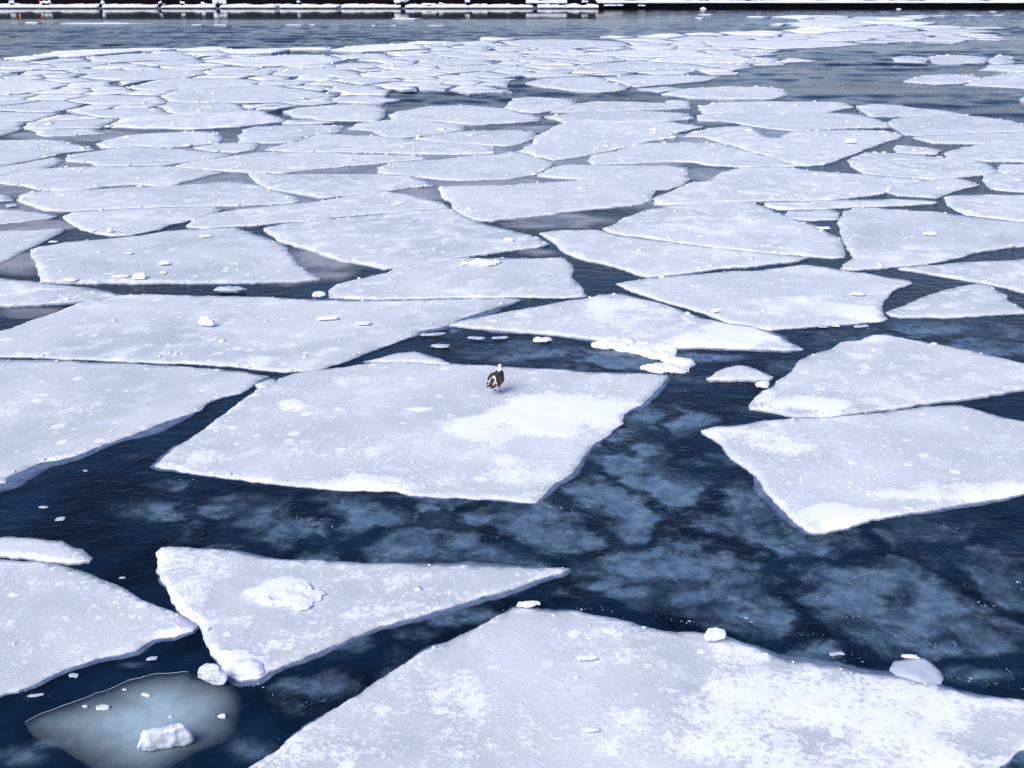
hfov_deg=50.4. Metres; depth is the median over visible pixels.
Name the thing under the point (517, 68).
ice floe
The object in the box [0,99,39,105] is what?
ice floe
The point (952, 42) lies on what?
ice floe
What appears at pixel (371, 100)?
ice floe
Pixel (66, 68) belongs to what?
ice floe
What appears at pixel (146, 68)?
ice floe
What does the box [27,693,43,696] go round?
ice chunk
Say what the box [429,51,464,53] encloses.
ice floe
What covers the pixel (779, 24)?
ice floe
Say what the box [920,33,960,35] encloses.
ice floe
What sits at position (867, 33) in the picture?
ice floe
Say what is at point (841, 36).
ice floe
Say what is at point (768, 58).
ice floe
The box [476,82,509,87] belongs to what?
ice floe
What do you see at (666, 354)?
snow ridge
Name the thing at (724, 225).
ice floe
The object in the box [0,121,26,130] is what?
ice floe
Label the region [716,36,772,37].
ice floe
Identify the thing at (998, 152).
ice floe
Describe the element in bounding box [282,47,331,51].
ice floe
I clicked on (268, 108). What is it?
ice floe
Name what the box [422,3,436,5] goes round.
snow capped stone
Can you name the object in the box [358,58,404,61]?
ice floe
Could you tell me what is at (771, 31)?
ice floe
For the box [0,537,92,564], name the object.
ice floe
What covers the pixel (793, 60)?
ice floe
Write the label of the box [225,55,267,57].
ice floe
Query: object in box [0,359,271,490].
ice floe
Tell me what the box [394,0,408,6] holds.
snow capped stone
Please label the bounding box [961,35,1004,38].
ice floe
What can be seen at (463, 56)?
ice floe
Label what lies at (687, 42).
ice floe
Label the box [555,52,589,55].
ice floe
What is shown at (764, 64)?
ice floe
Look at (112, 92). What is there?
ice floe
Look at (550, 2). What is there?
stone bench
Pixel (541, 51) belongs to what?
ice floe
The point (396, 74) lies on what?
ice floe
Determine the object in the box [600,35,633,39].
ice floe
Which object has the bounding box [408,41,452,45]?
ice floe
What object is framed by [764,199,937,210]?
ice floe
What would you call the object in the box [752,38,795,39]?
ice floe
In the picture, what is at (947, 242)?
ice floe
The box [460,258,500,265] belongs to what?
snow heap
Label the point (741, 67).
ice floe
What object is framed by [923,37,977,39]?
ice floe
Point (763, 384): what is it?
ice chunk
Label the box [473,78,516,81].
ice floe
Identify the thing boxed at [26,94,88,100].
ice floe
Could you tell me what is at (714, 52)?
ice floe
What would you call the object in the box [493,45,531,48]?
ice floe
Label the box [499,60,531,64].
ice floe
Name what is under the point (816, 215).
ice floe
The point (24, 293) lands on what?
ice floe
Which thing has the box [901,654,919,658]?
ice chunk
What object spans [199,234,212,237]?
ice chunk
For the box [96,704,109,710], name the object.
ice block
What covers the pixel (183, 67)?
ice floe
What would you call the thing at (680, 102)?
ice floe
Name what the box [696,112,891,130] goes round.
ice floe
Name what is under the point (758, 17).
drift ice
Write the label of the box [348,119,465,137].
ice floe
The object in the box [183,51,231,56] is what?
ice floe
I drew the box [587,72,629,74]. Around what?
ice floe
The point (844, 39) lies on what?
ice floe
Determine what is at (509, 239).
ice chunk
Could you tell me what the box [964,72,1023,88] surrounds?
ice floe
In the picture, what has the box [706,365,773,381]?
ice floe
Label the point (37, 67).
ice floe
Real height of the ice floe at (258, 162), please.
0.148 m
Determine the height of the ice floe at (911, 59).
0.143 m
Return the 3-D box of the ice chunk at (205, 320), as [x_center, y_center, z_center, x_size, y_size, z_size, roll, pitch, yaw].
[-5.432,-1.122,19.325,0.296,0.182,0.140,0,21,-1]
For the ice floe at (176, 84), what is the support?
on the water
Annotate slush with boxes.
[10,322,1023,762]
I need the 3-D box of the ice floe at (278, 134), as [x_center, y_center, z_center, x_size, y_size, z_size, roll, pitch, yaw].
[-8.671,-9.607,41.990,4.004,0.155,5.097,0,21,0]
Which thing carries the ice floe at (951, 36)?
on the water
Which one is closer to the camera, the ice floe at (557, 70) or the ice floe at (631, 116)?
the ice floe at (631, 116)
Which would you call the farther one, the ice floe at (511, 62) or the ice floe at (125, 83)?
the ice floe at (511, 62)
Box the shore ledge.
[0,3,598,8]
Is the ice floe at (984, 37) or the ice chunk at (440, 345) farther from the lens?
the ice floe at (984, 37)
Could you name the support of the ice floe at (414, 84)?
on the water
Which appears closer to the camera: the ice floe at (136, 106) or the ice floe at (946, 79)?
the ice floe at (136, 106)
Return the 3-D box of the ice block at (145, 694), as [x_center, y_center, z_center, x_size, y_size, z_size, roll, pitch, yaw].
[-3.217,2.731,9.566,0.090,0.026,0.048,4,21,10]
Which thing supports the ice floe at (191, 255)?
on the water
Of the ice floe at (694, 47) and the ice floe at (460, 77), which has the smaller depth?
the ice floe at (460, 77)
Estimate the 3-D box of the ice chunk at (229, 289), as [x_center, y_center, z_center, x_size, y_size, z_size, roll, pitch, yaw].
[-5.569,-1.881,21.534,0.638,0.112,0.285,1,21,4]
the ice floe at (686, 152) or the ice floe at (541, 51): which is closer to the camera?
the ice floe at (686, 152)
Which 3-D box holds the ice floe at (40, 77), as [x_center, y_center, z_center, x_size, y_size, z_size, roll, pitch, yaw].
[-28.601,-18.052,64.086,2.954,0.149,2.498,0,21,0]
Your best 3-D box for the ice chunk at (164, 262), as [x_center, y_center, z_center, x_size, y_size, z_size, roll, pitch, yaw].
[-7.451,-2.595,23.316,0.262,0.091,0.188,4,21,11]
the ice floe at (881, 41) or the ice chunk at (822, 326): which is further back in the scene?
the ice floe at (881, 41)
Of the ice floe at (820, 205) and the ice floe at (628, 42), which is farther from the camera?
the ice floe at (628, 42)
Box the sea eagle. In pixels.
[487,364,504,391]
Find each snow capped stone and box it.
[40,0,50,4]
[212,0,226,6]
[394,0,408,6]
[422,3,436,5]
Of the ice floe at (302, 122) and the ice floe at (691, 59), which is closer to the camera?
the ice floe at (302, 122)
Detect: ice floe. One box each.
[0,61,27,64]
[0,62,37,65]
[0,64,56,70]
[0,69,36,73]
[0,79,69,95]
[0,94,38,99]
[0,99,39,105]
[0,100,82,112]
[0,112,62,122]
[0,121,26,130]
[0,130,20,136]
[0,139,95,165]
[0,157,65,175]
[0,166,223,190]
[0,193,13,201]
[0,209,57,224]
[0,228,66,263]
[0,278,116,307]
[0,294,521,372]
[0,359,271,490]
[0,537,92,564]
[0,559,198,696]
[3,55,57,61]
[3,75,44,79]
[16,181,301,211]
[23,71,71,74]
[23,118,118,129]
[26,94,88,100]
[28,128,106,136]
[29,88,91,94]
[30,61,69,63]
[30,228,319,284]
[35,48,139,58]
[37,114,102,120]
[39,67,90,70]
[41,78,99,82]
[42,58,88,61]
[43,73,85,78]
[49,61,111,66]
[62,85,112,87]
[63,206,222,236]
[65,69,127,74]
[65,146,232,165]
[66,81,112,85]
[66,105,118,112]
[67,95,170,104]
[70,108,167,118]
[79,70,205,80]
[84,89,135,94]
[86,53,199,62]
[90,86,131,90]
[91,66,141,68]
[93,63,145,66]
[96,131,222,148]
[111,110,285,129]
[113,103,164,108]
[118,80,145,85]
[121,90,173,95]
[124,66,166,70]
[127,59,202,65]
[127,78,260,90]
[129,47,176,52]
[151,362,669,503]
[152,51,187,53]
[155,546,570,686]
[157,103,247,113]
[159,65,223,70]
[161,84,338,103]
[174,152,427,173]
[177,47,229,51]
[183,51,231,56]
[186,191,448,228]
[187,62,231,65]
[192,74,257,78]
[193,142,258,152]
[201,56,232,59]
[203,55,346,66]
[204,69,277,75]
[210,66,262,69]
[220,48,290,55]
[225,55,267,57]
[237,125,344,143]
[242,103,284,109]
[247,75,291,80]
[248,172,434,198]
[249,607,1023,767]
[255,104,293,110]
[255,379,276,388]
[258,80,315,85]
[263,67,299,70]
[263,208,549,270]
[265,134,495,154]
[273,68,359,76]
[281,96,332,103]
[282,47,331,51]
[282,120,334,124]
[283,63,335,67]
[283,104,386,121]
[285,85,333,91]
[289,101,337,105]
[297,76,339,80]
[304,81,354,85]
[319,73,361,77]
[327,85,380,93]
[328,257,586,299]
[330,77,402,84]
[331,43,428,53]
[331,96,400,104]
[332,66,376,69]
[334,53,394,58]
[336,63,383,66]
[340,89,391,96]
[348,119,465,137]
[356,68,390,72]
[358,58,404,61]
[360,69,450,77]
[363,351,449,363]
[371,81,435,86]
[376,63,415,66]
[377,151,553,180]
[378,60,416,63]
[379,65,438,69]
[380,86,416,91]
[382,50,431,53]
[387,53,435,55]
[388,105,541,125]
[393,55,456,60]
[399,76,437,78]
[403,79,451,83]
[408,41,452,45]
[412,130,535,146]
[417,58,493,66]
[417,84,454,91]
[425,42,464,45]
[427,46,451,48]
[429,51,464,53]
[430,48,458,51]
[433,69,482,73]
[436,54,493,57]
[437,75,480,79]
[438,164,690,221]
[439,64,516,70]
[442,80,484,85]
[449,48,489,51]
[449,293,803,352]
[450,85,495,91]
[451,45,491,48]
[451,89,511,94]
[459,71,509,74]
[460,41,493,42]
[462,51,528,55]
[464,43,507,45]
[464,55,525,60]
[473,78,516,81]
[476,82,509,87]
[479,37,519,41]
[479,74,522,78]
[491,70,531,74]
[492,48,536,51]
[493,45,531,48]
[495,66,539,70]
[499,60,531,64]
[500,39,629,48]
[504,97,575,113]
[514,60,554,62]
[515,57,555,59]
[517,50,566,53]
[517,121,703,160]
[518,65,586,69]
[521,54,555,56]
[522,72,587,78]
[524,62,576,64]
[525,76,630,92]
[532,69,574,72]
[536,55,578,58]
[537,48,575,50]
[539,230,808,277]
[544,111,693,122]
[549,59,577,61]
[550,101,691,112]
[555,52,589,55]
[563,55,625,60]
[565,50,590,51]
[566,61,614,64]
[571,70,613,73]
[578,60,711,71]
[581,48,626,50]
[587,49,710,56]
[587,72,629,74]
[587,142,798,167]
[594,46,630,49]
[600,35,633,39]
[603,202,845,258]
[604,75,718,86]
[615,56,658,60]
[616,265,911,330]
[618,38,665,40]
[619,40,646,43]
[624,69,696,74]
[628,45,677,49]
[629,42,673,45]
[636,86,684,92]
[637,35,686,39]
[647,40,678,42]
[650,54,756,63]
[652,34,684,34]
[653,166,924,205]
[661,86,787,100]
[665,100,690,105]
[669,36,751,41]
[670,41,704,43]
[670,44,711,45]
[677,46,718,49]
[679,49,715,50]
[683,125,902,166]
[685,32,723,35]
[692,63,750,67]
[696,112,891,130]
[697,68,736,71]
[698,101,853,113]
[700,71,736,75]
[701,405,1023,535]
[703,50,749,54]
[705,40,861,48]
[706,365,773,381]
[712,46,751,49]
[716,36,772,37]
[719,31,783,36]
[720,66,752,68]
[734,52,776,55]
[737,49,782,51]
[747,56,780,60]
[748,60,786,63]
[748,334,1023,417]
[752,31,789,33]
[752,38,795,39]
[752,63,787,65]
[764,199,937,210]
[770,23,786,25]
[771,15,816,17]
[773,37,815,39]
[775,17,813,19]
[781,58,818,62]
[782,29,855,33]
[782,33,819,36]
[785,210,839,220]
[786,22,876,25]
[791,25,828,27]
[796,27,844,29]
[797,19,860,21]
[808,38,872,41]
[811,15,852,17]
[811,34,888,38]
[813,17,854,19]
[819,25,865,27]
[827,31,923,36]
[837,207,1023,270]
[841,19,875,20]
[844,27,917,31]
[847,152,996,179]
[852,16,910,18]
[854,40,904,43]
[856,104,969,117]
[858,21,936,25]
[866,25,905,27]
[873,37,925,41]
[874,18,917,20]
[876,18,913,20]
[886,115,1023,135]
[886,283,1023,318]
[887,20,915,21]
[887,178,979,198]
[890,34,929,37]
[891,56,929,62]
[892,25,914,26]
[893,145,940,154]
[898,259,1023,293]
[899,15,930,17]
[903,74,982,84]
[904,31,949,32]
[906,25,962,28]
[911,17,929,18]
[912,132,1023,144]
[920,28,996,32]
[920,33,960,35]
[921,41,961,43]
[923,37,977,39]
[925,38,966,41]
[929,55,987,64]
[935,35,969,37]
[943,139,1023,162]
[943,194,1023,221]
[957,33,997,35]
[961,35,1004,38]
[963,27,1005,28]
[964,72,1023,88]
[975,38,1009,40]
[978,64,1023,72]
[982,164,1023,192]
[987,55,1015,64]
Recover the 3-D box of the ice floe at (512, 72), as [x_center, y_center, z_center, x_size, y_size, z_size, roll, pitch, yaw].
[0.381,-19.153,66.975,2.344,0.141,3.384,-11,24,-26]
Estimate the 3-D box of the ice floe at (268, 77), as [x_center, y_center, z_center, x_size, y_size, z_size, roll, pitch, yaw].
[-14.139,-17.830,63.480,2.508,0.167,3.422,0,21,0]
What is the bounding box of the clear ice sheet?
[27,671,212,757]
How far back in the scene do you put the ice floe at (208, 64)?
71.85 m
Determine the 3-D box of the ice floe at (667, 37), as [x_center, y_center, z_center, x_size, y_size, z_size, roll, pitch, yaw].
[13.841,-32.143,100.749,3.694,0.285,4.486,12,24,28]
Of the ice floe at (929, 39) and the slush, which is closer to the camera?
the slush
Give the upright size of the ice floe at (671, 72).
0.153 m
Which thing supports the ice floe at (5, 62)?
on the water
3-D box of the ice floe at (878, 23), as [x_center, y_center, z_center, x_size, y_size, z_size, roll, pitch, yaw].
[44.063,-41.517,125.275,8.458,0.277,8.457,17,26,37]
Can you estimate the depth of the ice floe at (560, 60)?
75.24 m
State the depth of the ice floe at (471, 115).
47.13 m
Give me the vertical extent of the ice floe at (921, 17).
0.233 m
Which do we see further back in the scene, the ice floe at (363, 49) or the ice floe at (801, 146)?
the ice floe at (363, 49)
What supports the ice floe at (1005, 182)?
on the water
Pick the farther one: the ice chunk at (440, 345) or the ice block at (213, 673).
the ice chunk at (440, 345)
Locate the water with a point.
(108, 497)
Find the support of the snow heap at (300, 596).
on the ice floe at (221, 593)
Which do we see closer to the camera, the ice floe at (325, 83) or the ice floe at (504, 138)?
the ice floe at (504, 138)
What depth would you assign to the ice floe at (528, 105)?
50.87 m
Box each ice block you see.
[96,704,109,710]
[137,723,193,750]
[141,692,150,696]
[198,663,227,684]
[218,714,225,718]
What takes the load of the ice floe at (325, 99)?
on the water
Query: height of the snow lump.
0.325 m
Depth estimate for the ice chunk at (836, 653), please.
10.15 m
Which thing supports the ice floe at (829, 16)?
on the water
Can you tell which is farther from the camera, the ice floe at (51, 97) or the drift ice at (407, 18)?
the drift ice at (407, 18)
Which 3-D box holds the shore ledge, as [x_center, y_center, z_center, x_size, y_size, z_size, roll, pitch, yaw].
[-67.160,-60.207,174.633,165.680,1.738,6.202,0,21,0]
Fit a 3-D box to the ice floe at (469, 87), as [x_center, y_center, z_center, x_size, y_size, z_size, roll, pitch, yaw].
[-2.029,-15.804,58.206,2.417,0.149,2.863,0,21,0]
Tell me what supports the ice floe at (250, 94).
on the water
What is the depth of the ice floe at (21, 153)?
38.25 m
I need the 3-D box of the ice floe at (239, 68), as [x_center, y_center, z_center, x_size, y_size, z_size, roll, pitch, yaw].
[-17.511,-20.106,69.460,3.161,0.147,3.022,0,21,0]
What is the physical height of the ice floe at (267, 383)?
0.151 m
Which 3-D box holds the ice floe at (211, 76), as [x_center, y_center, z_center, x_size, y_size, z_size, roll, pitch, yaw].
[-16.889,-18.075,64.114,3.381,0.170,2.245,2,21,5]
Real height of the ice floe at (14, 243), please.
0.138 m
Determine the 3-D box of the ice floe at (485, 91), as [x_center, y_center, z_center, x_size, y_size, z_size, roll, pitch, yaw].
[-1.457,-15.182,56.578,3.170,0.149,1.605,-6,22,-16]
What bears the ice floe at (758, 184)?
on the water
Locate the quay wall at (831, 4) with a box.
[596,0,1023,8]
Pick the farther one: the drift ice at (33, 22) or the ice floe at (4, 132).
the drift ice at (33, 22)
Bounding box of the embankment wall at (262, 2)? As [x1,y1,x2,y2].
[0,0,987,5]
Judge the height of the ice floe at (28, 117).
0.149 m
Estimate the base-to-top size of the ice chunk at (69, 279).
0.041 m
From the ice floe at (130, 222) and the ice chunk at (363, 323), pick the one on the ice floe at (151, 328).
the ice chunk at (363, 323)
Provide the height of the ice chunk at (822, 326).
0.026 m
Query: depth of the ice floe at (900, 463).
14.04 m
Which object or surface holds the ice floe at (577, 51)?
on the water
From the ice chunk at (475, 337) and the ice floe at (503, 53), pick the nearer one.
the ice chunk at (475, 337)
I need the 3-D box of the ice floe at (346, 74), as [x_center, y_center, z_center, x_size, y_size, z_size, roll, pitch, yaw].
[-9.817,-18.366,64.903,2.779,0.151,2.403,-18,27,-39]
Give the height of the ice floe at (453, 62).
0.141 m
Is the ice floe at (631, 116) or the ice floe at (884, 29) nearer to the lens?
the ice floe at (631, 116)
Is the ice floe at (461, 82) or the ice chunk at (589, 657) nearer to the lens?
the ice chunk at (589, 657)
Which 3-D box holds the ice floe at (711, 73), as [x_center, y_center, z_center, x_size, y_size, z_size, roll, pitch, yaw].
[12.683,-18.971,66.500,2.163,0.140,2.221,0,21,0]
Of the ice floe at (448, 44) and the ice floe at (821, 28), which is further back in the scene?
the ice floe at (821, 28)
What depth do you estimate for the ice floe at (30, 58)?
75.64 m
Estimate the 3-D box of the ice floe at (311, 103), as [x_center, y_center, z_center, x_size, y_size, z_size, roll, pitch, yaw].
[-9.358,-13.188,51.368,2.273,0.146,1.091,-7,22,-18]
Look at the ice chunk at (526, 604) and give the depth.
10.83 m
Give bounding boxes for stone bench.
[526,0,566,6]
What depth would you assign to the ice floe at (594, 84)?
59.50 m
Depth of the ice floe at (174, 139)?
40.24 m
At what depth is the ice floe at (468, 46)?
88.09 m
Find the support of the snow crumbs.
on the water
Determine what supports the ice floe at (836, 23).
on the water
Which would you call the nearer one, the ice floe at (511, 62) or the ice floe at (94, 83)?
the ice floe at (94, 83)
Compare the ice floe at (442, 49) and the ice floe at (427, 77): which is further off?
the ice floe at (442, 49)
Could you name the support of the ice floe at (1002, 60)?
on the water
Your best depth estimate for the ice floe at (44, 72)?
66.26 m
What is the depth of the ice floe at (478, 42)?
93.30 m
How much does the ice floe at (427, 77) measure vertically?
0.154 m
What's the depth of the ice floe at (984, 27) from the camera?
116.67 m
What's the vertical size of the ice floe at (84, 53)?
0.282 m
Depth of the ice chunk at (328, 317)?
19.69 m
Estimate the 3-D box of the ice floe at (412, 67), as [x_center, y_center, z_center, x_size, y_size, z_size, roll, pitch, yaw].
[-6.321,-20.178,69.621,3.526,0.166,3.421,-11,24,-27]
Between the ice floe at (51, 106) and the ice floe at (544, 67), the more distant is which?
the ice floe at (544, 67)
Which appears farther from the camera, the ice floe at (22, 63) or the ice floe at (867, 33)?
the ice floe at (867, 33)
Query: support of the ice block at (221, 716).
on the clear ice sheet
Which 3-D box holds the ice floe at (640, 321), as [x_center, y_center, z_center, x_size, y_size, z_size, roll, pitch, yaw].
[2.224,-1.135,19.809,6.146,0.172,3.105,7,22,18]
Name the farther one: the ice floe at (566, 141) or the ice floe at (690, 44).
the ice floe at (690, 44)
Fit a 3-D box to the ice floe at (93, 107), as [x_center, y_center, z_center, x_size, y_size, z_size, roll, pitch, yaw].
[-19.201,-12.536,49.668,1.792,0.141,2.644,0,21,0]
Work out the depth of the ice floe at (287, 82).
60.63 m
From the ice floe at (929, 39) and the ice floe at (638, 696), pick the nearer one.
the ice floe at (638, 696)
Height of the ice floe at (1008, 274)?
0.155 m
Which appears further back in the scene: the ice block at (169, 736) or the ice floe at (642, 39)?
the ice floe at (642, 39)
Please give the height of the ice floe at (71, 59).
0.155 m
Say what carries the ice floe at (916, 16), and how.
on the water
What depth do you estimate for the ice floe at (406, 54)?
80.22 m
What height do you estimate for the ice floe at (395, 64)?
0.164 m
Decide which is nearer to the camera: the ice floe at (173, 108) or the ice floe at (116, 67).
the ice floe at (173, 108)
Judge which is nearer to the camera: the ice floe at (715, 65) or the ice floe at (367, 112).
the ice floe at (367, 112)
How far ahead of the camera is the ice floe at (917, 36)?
101.52 m
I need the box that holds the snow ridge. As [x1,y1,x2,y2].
[591,336,695,373]
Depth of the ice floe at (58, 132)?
42.28 m
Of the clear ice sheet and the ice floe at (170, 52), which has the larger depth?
the ice floe at (170, 52)
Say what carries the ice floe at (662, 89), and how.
on the water
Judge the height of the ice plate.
0.144 m
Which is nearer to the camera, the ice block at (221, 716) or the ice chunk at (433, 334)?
the ice block at (221, 716)
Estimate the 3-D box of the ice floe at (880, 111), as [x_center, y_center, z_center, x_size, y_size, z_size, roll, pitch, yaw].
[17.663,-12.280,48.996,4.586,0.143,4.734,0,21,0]
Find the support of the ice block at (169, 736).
on the clear ice sheet
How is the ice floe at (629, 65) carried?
on the water
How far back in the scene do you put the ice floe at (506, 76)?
63.95 m
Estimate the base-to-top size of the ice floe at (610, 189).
0.154 m
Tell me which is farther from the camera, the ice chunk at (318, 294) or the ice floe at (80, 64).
the ice floe at (80, 64)
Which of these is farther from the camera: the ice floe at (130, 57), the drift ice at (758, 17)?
the drift ice at (758, 17)
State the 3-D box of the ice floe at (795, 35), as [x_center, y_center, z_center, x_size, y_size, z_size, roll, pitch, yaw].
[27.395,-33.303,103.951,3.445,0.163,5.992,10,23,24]
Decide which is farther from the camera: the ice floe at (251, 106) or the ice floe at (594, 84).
the ice floe at (594, 84)
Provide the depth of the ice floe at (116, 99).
52.62 m
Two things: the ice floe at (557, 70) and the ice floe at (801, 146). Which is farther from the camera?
the ice floe at (557, 70)
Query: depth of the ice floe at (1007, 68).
69.00 m
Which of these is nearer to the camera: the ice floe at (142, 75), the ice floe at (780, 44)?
the ice floe at (142, 75)
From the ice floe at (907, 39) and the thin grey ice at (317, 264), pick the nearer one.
the thin grey ice at (317, 264)
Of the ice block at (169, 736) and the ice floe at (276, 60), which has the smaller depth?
the ice block at (169, 736)
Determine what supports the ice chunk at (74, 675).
on the water
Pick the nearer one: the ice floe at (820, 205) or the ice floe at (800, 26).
the ice floe at (820, 205)
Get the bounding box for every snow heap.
[228,658,264,676]
[260,582,325,610]
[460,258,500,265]
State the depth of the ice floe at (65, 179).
33.29 m
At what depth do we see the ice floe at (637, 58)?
76.90 m
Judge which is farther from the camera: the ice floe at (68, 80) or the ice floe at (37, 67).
the ice floe at (37, 67)
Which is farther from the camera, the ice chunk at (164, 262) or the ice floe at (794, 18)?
the ice floe at (794, 18)
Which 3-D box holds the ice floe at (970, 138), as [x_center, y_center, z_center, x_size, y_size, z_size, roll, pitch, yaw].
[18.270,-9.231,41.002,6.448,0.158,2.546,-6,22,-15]
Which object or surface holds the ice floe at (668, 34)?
on the water
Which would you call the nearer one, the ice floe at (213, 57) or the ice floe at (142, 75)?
the ice floe at (142, 75)
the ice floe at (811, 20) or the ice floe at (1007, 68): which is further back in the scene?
the ice floe at (811, 20)
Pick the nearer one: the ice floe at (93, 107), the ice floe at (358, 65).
the ice floe at (93, 107)
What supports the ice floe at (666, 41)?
on the water
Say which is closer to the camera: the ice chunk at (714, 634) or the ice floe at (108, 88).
the ice chunk at (714, 634)
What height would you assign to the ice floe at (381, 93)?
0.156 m
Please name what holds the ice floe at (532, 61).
on the water
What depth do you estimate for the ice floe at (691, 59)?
75.76 m
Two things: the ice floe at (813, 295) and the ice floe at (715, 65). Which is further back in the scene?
the ice floe at (715, 65)
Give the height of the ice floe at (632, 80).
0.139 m
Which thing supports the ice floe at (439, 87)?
on the water
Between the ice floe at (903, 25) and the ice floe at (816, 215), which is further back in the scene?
the ice floe at (903, 25)
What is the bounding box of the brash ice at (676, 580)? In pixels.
[22,320,1022,747]
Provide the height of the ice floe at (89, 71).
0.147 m
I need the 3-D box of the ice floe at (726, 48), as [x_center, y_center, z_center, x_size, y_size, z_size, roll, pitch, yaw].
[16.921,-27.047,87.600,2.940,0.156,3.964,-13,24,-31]
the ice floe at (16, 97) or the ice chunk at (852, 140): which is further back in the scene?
the ice floe at (16, 97)
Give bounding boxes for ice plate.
[889,657,943,684]
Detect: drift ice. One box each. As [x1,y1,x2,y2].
[25,22,41,23]
[61,22,153,23]
[287,24,306,26]
[392,18,421,19]
[746,16,770,17]
[931,15,950,16]
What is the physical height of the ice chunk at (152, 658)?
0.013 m
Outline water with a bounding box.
[0,9,1023,767]
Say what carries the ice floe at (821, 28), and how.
on the water
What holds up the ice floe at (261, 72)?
on the water
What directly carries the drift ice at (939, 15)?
on the water
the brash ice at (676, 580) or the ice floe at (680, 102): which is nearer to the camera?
the brash ice at (676, 580)
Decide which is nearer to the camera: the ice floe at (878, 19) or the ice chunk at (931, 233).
the ice chunk at (931, 233)
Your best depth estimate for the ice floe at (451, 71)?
67.76 m
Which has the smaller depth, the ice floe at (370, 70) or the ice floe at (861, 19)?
the ice floe at (370, 70)
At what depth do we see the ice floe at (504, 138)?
40.99 m
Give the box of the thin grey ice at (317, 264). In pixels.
[0,125,793,318]
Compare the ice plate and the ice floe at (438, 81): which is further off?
the ice floe at (438, 81)
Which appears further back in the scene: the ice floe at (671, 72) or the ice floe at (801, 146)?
the ice floe at (671, 72)
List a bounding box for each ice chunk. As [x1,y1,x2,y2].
[6,204,18,207]
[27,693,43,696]
[55,517,65,520]
[60,278,78,281]
[68,673,78,677]
[111,274,129,277]
[132,272,145,278]
[146,656,157,660]
[158,261,170,264]
[198,316,214,325]
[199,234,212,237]
[213,286,246,292]
[312,291,325,296]
[317,315,337,319]
[356,321,371,324]
[420,332,445,335]
[431,344,449,347]
[467,336,484,339]
[492,336,507,338]
[504,237,513,240]
[516,601,540,607]
[533,337,552,341]
[576,654,597,660]
[581,726,599,731]
[704,627,725,640]
[755,381,769,387]
[815,325,828,327]
[829,651,844,655]
[844,138,857,142]
[851,291,864,295]
[853,324,867,327]
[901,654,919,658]
[923,231,936,235]
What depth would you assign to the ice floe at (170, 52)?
82.24 m
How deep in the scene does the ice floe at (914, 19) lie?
135.17 m
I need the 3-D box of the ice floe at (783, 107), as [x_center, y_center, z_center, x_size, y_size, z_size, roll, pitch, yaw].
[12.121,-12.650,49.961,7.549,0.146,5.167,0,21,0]
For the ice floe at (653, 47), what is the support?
on the water
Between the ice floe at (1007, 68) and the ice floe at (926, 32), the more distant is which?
the ice floe at (926, 32)
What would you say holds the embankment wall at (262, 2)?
in the water
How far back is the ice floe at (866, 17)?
140.31 m
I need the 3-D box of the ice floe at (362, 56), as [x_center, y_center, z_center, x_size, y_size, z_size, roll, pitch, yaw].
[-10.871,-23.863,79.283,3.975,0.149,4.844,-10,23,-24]
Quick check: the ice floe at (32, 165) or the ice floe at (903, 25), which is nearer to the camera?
the ice floe at (32, 165)
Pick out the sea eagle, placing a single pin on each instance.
(495, 379)
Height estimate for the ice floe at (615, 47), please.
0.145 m
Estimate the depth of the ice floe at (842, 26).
118.24 m
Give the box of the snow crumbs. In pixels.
[0,42,1023,755]
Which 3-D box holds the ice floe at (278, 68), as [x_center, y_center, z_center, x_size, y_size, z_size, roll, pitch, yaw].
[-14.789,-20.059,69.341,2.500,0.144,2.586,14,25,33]
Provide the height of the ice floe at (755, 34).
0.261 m
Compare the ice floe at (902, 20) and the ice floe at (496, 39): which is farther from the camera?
the ice floe at (902, 20)
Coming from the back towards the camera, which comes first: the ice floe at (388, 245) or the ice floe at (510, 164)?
the ice floe at (510, 164)
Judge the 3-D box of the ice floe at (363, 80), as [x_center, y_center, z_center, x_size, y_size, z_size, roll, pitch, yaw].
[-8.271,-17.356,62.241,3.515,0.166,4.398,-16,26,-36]
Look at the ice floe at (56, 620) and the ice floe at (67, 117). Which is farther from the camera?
the ice floe at (67, 117)
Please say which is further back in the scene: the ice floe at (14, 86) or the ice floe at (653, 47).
the ice floe at (653, 47)
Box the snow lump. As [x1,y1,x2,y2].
[604,4,623,6]
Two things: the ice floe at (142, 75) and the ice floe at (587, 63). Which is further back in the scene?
the ice floe at (587, 63)
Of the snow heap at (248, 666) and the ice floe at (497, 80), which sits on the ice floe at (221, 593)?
the snow heap at (248, 666)
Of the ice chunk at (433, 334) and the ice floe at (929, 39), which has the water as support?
the ice floe at (929, 39)
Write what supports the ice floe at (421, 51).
on the water
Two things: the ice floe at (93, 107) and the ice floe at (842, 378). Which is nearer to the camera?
the ice floe at (842, 378)
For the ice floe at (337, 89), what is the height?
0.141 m
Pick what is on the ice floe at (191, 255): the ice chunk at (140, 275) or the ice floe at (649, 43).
the ice chunk at (140, 275)
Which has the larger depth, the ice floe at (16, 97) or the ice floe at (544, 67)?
the ice floe at (544, 67)
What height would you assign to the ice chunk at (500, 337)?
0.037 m
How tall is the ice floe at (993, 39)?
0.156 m
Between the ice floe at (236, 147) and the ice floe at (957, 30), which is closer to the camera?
the ice floe at (236, 147)
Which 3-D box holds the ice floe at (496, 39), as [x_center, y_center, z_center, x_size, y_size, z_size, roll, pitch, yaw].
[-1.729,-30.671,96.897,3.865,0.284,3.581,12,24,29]
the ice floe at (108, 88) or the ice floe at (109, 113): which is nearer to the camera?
the ice floe at (109, 113)
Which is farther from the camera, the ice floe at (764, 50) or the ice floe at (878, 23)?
the ice floe at (878, 23)
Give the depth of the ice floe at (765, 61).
73.68 m
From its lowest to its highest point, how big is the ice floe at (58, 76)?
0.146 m
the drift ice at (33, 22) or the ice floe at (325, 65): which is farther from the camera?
the drift ice at (33, 22)

